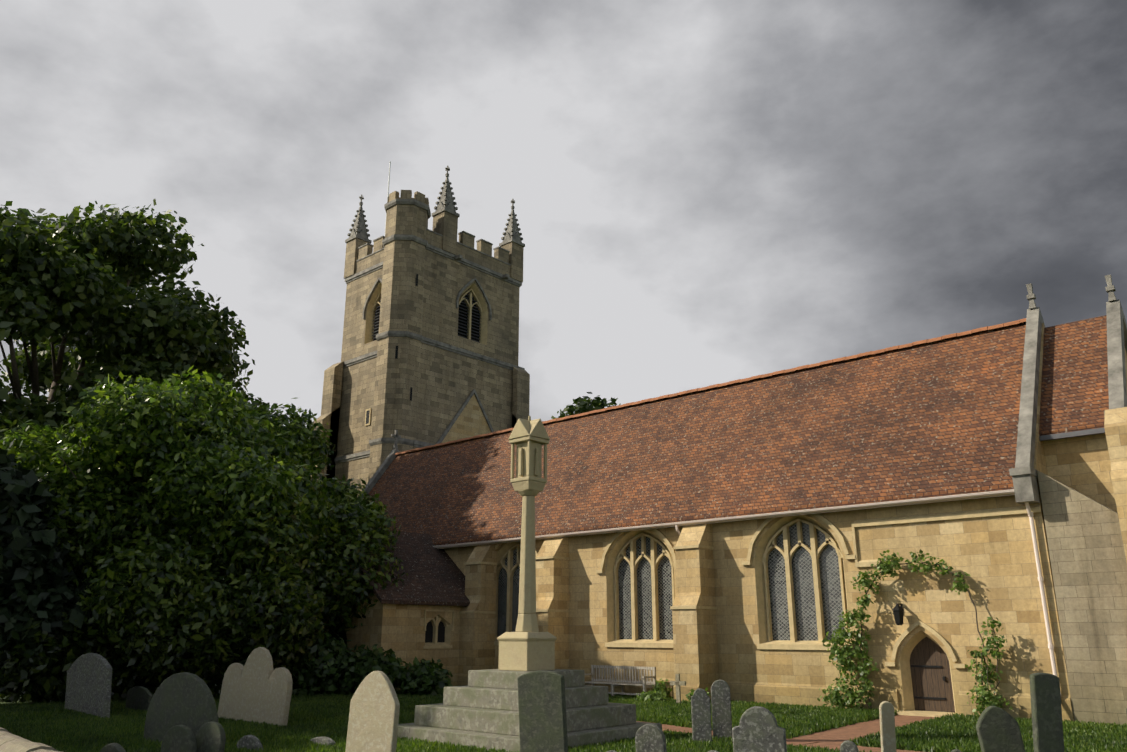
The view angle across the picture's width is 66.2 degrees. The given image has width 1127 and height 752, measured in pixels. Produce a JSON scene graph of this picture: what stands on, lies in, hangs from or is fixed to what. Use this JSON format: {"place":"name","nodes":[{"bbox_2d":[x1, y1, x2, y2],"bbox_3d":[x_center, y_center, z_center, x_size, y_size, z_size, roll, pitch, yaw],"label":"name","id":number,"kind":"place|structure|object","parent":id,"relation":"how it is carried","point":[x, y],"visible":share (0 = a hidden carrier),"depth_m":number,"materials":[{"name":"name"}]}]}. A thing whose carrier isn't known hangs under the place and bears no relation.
{"place":"outdoors","nodes":[
{"label":"outdoors","id":0,"kind":"place"},
{"bbox_2d":[314,539,462,689],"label":"church porch walls","id":1,"kind":"structure","parent":0,"point":[407,633],"depth_m":29.96,"materials":[{"name":"beige stone"}]},
{"bbox_2d":[339,529,469,605],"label":"porch roof","id":2,"kind":"structure","parent":1,"relation":"on","point":[435,576],"depth_m":31.69,"materials":[{"name":"brown tile"}]},
{"bbox_2d":[0,684,865,745],"bbox_3d":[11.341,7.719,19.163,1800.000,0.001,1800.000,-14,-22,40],"label":"ground","id":3,"kind":"structure","parent":0,"point":[2,702],"depth_m":25.38,"materials":[{"name":"green plant"}]},
{"bbox_2d":[0,321,14,400],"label":"roadside tree","id":4,"kind":"object","parent":3,"relation":"on","point":[4,333],"visible":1,"depth_m":25.56,"materials":[{"name":"green plant"}]},
{"bbox_2d":[0,727,60,751],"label":"boundary wall","id":5,"kind":"structure","parent":3,"relation":"on","point":[10,742],"depth_m":9.63,"materials":[{"name":"stone"}]},
{"bbox_2d":[0,448,113,701],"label":"bush","id":6,"kind":"object","parent":3,"relation":"on","point":[30,553],"depth_m":23.47,"materials":[{"name":"green plant"}]},
{"bbox_2d":[65,653,111,717],"bbox_3d":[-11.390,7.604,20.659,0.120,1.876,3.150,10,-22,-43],"label":"headstone","id":7,"kind":"object","parent":3,"relation":"on","point":[88,682],"visible":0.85,"depth_m":20.42,"materials":[{"name":"grey stone"}]},
{"bbox_2d":[100,743,125,751],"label":"gravestone","id":8,"kind":"object","parent":3,"relation":"on","point":[113,747],"visible":1,"depth_m":12.64,"materials":[{"name":"grey stone"}]},
{"bbox_2d":[0,199,269,462],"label":"oak tree","id":9,"kind":"object","parent":3,"relation":"on","point":[59,277],"depth_m":38.64,"materials":[{"name":"green plant"}]},
{"bbox_2d":[125,686,152,710],"bbox_3d":[-10.573,8.266,21.454,1.272,1.053,0.100,-11,-19,41],"label":"headstone","id":10,"kind":"object","parent":3,"relation":"on","point":[140,697],"visible":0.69,"depth_m":21.44,"materials":[{"name":"grey stone"}]},
{"bbox_2d":[161,725,196,751],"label":"headstone","id":11,"kind":"object","parent":3,"relation":"on","point":[178,738],"visible":1,"depth_m":13.15,"materials":[{"name":"grey stone"}]},
{"bbox_2d":[143,672,217,741],"bbox_3d":[-6.774,6.124,15.300,1.943,1.666,0.120,-10,-16,30],"label":"headstone","id":12,"kind":"object","parent":3,"relation":"on","point":[186,699],"visible":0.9,"depth_m":15.34,"materials":[{"name":"grey stone"}]},
{"bbox_2d":[0,365,407,703],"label":"laurel tree","id":13,"kind":"object","parent":3,"relation":"on","point":[217,482],"depth_m":25.61,"materials":[{"name":"green plant"}]},
{"bbox_2d":[195,721,225,751],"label":"headstone","id":14,"kind":"object","parent":3,"relation":"on","point":[210,736],"visible":0.94,"depth_m":13.20,"materials":[{"name":"grey stone"}]},
{"bbox_2d":[236,735,262,750],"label":"rock","id":15,"kind":"object","parent":3,"relation":"on","point":[250,742],"visible":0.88,"depth_m":14.42,"materials":[{"name":"grey stone"}]},
{"bbox_2d":[217,647,291,725],"bbox_3d":[-6.768,7.000,18.910,2.751,2.038,0.120,-12,-23,40],"label":"headstone","id":16,"kind":"object","parent":3,"relation":"on","point":[256,687],"visible":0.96,"depth_m":18.84,"materials":[{"name":"grey stone"}]},
{"bbox_2d":[311,737,335,745],"bbox_3d":[-4.213,6.602,15.037,0.619,0.598,0.150,-14,-22,40],"label":"rock","id":17,"kind":"object","parent":3,"relation":"on","point":[327,740],"visible":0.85,"depth_m":15.00,"materials":[{"name":"grey stone"}]},
{"bbox_2d":[289,631,452,695],"bbox_3d":[-6.489,9.032,27.180,6.117,1.936,2.938,-5,-17,15],"label":"shrub foliage","id":18,"kind":"object","parent":3,"relation":"on","point":[342,668],"visible":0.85,"depth_m":26.67,"materials":[{"name":"green plant"}]},
{"bbox_2d":[345,671,399,751],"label":"headstone","id":19,"kind":"object","parent":3,"relation":"on","point":[374,715],"visible":1,"depth_m":12.87,"materials":[{"name":"beige stone"}]},
{"bbox_2d":[0,694,811,751],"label":"grass tufts","id":20,"kind":"object","parent":3,"relation":"on","point":[57,725],"visible":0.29,"depth_m":16.59,"materials":[{"name":"green plant"}]},
{"bbox_2d":[311,228,529,509],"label":"church tower","id":21,"kind":"structure","parent":3,"relation":"on","point":[474,378],"depth_m":52.55,"materials":[{"name":"beige stone"}]},
{"bbox_2d":[385,161,390,228],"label":"flagpole","id":22,"kind":"object","parent":21,"relation":"on","point":[388,184],"visible":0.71,"depth_m":56.53,"materials":[{"name":"white metal"}]},
{"bbox_2d":[368,190,430,481],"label":"stair turret","id":23,"kind":"object","parent":21,"relation":"attached to","point":[399,337],"visible":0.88,"depth_m":48.73,"materials":[{"name":"beige stone"}]},
{"bbox_2d":[344,166,524,282],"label":"pinnacles","id":24,"kind":"object","parent":21,"relation":"attached to","point":[445,215],"visible":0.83,"depth_m":56.27,"materials":[{"name":"grey stone"}]},
{"bbox_2d":[397,416,661,751],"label":"stone memorial cross","id":25,"kind":"object","parent":3,"relation":"on","point":[480,709],"visible":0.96,"depth_m":16.29,"materials":[{"name":"stone"}]},
{"bbox_2d":[517,670,567,751],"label":"headstone","id":26,"kind":"object","parent":3,"relation":"on","point":[542,712],"visible":1,"depth_m":12.15,"materials":[{"name":"grey stone"}]},
{"bbox_2d":[551,392,620,418],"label":"tree","id":27,"kind":"object","parent":3,"relation":"on","point":[587,405],"depth_m":59.09,"materials":[{"name":"green plant"}]},
{"bbox_2d":[585,665,655,696],"bbox_3d":[1.660,9.435,26.609,2.520,0.940,0.630,-14,-22,40],"label":"bench","id":28,"kind":"object","parent":3,"relation":"on","point":[613,682],"visible":0.85,"depth_m":26.69,"materials":[{"name":"grey wood"}]},
{"bbox_2d":[635,724,666,751],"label":"headstone","id":29,"kind":"object","parent":3,"relation":"on","point":[649,737],"visible":1,"depth_m":13.48,"materials":[{"name":"grey stone"}]},
{"bbox_2d":[216,689,1126,751],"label":"grass tufts","id":30,"kind":"object","parent":3,"relation":"on","point":[947,732],"visible":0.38,"depth_m":18.33,"materials":[{"name":"green plant"}]},
{"bbox_2d":[634,678,710,701],"bbox_3d":[3.233,8.994,24.676,2.391,0.586,1.606,-14,-22,40],"label":"shrub","id":31,"kind":"object","parent":3,"relation":"on","point":[658,692],"visible":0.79,"depth_m":24.73,"materials":[{"name":"green plant"}]},
{"bbox_2d":[670,674,685,702],"bbox_3d":[3.152,8.631,23.739,0.440,0.850,0.100,-8,-18,26],"label":"cross grave marker","id":32,"kind":"object","parent":3,"relation":"on","point":[678,683],"visible":0.82,"depth_m":23.71,"materials":[{"name":"beige stone"}]},
{"bbox_2d":[691,688,711,742],"bbox_3d":[2.515,6.405,15.719,0.348,1.364,0.100,-2,-20,7],"label":"headstone","id":33,"kind":"object","parent":3,"relation":"on","point":[701,714],"visible":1,"depth_m":15.74,"materials":[{"name":"grey stone"}]},
{"bbox_2d":[711,680,732,738],"bbox_3d":[2.978,6.493,16.233,0.360,1.488,0.100,-3,-15,11],"label":"headstone","id":34,"kind":"object","parent":3,"relation":"on","point":[721,709],"visible":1,"depth_m":16.24,"materials":[{"name":"grey stone"}]},
{"bbox_2d":[444,323,1073,721],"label":"church aisle walls","id":35,"kind":"structure","parent":3,"relation":"on","point":[986,545],"depth_m":23.05,"materials":[{"name":"beige stone"}]},
{"bbox_2d":[366,322,1025,545],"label":"church roof","id":36,"kind":"structure","parent":35,"relation":"on","point":[935,418],"depth_m":27.61,"materials":[{"name":"brown tile"}]},
{"bbox_2d":[395,318,1025,454],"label":"church ridge tiles","id":37,"kind":"object","parent":36,"relation":"on","point":[972,331],"visible":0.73,"depth_m":30.37,"materials":[{"name":"brown tile"}]},
{"bbox_2d":[364,283,1045,504],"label":"church gable copings","id":38,"kind":"object","parent":35,"relation":"on","point":[1023,474],"visible":0.44,"depth_m":22.31,"materials":[{"name":"grey stone"}]},
{"bbox_2d":[494,513,965,716],"bbox_3d":[3.256,7.267,26.773,17.270,5.790,0.795,-14,-22,40],"label":"church window tracery","id":39,"kind":"object","parent":35,"relation":"in","point":[814,551],"visible":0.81,"depth_m":25.06,"materials":[{"name":"beige stone"}]},
{"bbox_2d":[433,489,1060,693],"bbox_3d":[0.126,7.959,29.207,29.350,5.245,0.430,-14,-22,40],"label":"gutter and downpipe","id":40,"kind":"object","parent":35,"relation":"attached to","point":[1008,492],"visible":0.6,"depth_m":23.44,"materials":[{"name":"white metal"}]},
{"bbox_2d":[457,470,1126,724],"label":"buttresses","id":41,"kind":"structure","parent":35,"relation":"attached to","point":[1087,554],"depth_m":20.34,"materials":[{"name":"beige stone"}]},
{"bbox_2d":[892,603,903,624],"bbox_3d":[8.539,6.051,21.945,0.420,0.540,0.300,6,-17,-19],"label":"lantern","id":42,"kind":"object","parent":35,"relation":"attached to","point":[897,610],"depth_m":21.85,"materials":[{"name":"black metal"}]},
{"bbox_2d":[732,706,786,751],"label":"headstone","id":43,"kind":"object","parent":3,"relation":"on","point":[758,729],"visible":1,"depth_m":9.59,"materials":[{"name":"grey stone"}]},
{"bbox_2d":[840,740,857,751],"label":"headstone","id":44,"kind":"object","parent":3,"relation":"on","point":[848,746],"visible":1,"depth_m":12.91,"materials":[{"name":"grey stone"}]},
{"bbox_2d":[879,701,895,751],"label":"headstone","id":45,"kind":"object","parent":3,"relation":"on","point":[887,726],"visible":1,"depth_m":13.33,"materials":[{"name":"beige stone"}]},
{"bbox_2d":[817,549,1012,715],"bbox_3d":[8.476,6.360,21.577,4.711,4.010,0.920,-14,-22,40],"label":"rose","id":46,"kind":"object","parent":3,"relation":"on","point":[888,566],"depth_m":22.05,"materials":[{"name":"green plant"}]},
{"bbox_2d":[976,706,1025,751],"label":"headstone","id":47,"kind":"object","parent":3,"relation":"on","point":[997,729],"visible":1,"depth_m":9.66,"materials":[{"name":"grey stone"}]},
{"bbox_2d":[1029,673,1064,751],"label":"headstone","id":48,"kind":"object","parent":3,"relation":"on","point":[1046,712],"visible":1,"depth_m":9.13,"materials":[{"name":"grey stone"}]},
{"bbox_2d":[1043,346,1126,561],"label":"wall","id":49,"kind":"structure","parent":3,"relation":"on","point":[1093,467],"depth_m":20.92,"materials":[{"name":"stone"}]},
{"bbox_2d":[1039,315,1108,435],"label":"tiled roof","id":50,"kind":"structure","parent":49,"relation":"on","point":[1074,391],"depth_m":22.51,"materials":[{"name":"brown tile"}]},
{"bbox_2d":[1039,275,1126,441],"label":"roof coping","id":51,"kind":"object","parent":49,"relation":"attached to","point":[1116,336],"visible":0.62,"depth_m":21.94,"materials":[{"name":"grey stone"}]},
{"bbox_2d":[0,0,1126,427],"label":"sky","id":52,"kind":"structure","parent":0,"point":[705,193],"materials":[{"name":"grey"}]},
{"bbox_2d":[636,715,939,751],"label":"brick path","id":53,"kind":"structure","parent":0,"point":[834,738],"depth_m":17.34,"materials":[{"name":"red brick"}]}
]}

